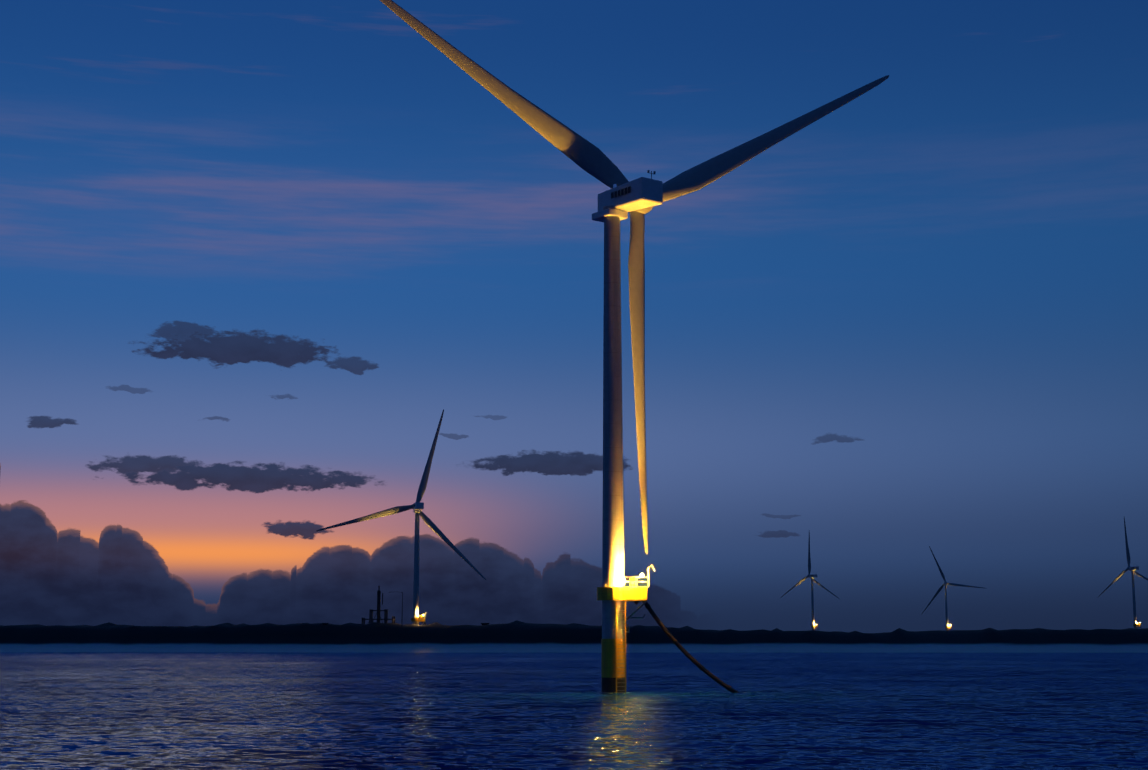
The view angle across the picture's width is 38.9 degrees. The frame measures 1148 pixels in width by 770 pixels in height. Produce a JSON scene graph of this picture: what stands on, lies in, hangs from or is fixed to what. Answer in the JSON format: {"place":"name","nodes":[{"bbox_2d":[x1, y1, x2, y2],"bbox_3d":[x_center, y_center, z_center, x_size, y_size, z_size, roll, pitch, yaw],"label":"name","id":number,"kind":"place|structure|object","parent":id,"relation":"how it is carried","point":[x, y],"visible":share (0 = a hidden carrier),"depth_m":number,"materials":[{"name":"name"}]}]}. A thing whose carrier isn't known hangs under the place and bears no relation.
{"place":"outdoors","nodes":[
{"label":"outdoors","id":0,"kind":"place"},
{"bbox_2d":[0,652,1147,769],"bbox_3d":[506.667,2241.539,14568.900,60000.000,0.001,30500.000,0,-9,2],"label":"sea water","id":1,"kind":"structure","parent":0,"point":[453,711],"depth_m":147.33,"materials":[{"name":"blue liquid"}]},
{"bbox_2d":[380,0,888,692],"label":"turbine","id":2,"kind":"object","parent":1,"relation":"in","point":[638,198],"visible":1,"depth_m":202.48,"materials":[{"name":"grey metal"}]},
{"bbox_2d":[0,620,1147,652],"bbox_3d":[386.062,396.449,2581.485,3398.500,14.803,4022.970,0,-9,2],"label":"shoreline","id":3,"kind":"structure","parent":0,"point":[516,636],"depth_m":668.88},
{"bbox_2d":[362,586,394,623],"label":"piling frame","id":4,"kind":"object","parent":3,"relation":"on","point":[378,619],"visible":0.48,"depth_m":695.17,"materials":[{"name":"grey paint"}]},
{"bbox_2d":[317,409,485,624],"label":"turbine","id":5,"kind":"object","parent":3,"relation":"on","point":[417,506],"visible":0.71,"depth_m":716.13,"materials":[{"name":"grey metal"}]},
{"bbox_2d":[782,531,839,630],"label":"turbine","id":6,"kind":"object","parent":3,"relation":"on","point":[810,576],"visible":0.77,"depth_m":1606.55,"materials":[{"name":"grey metal"}]},
{"bbox_2d":[921,546,982,630],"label":"turbine","id":7,"kind":"object","parent":3,"relation":"on","point":[940,589],"visible":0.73,"depth_m":1831.06,"materials":[{"name":"grey metal"}]},
{"bbox_2d":[1098,517,1147,628],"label":"turbine","id":8,"kind":"object","parent":3,"relation":"on","point":[1133,571],"visible":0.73,"depth_m":1418.65,"materials":[{"name":"grey metal"}]},
{"bbox_2d":[0,0,1147,632],"label":"sky","id":9,"kind":"structure","parent":0,"point":[255,254],"materials":[{"name":"blue"}]}
]}

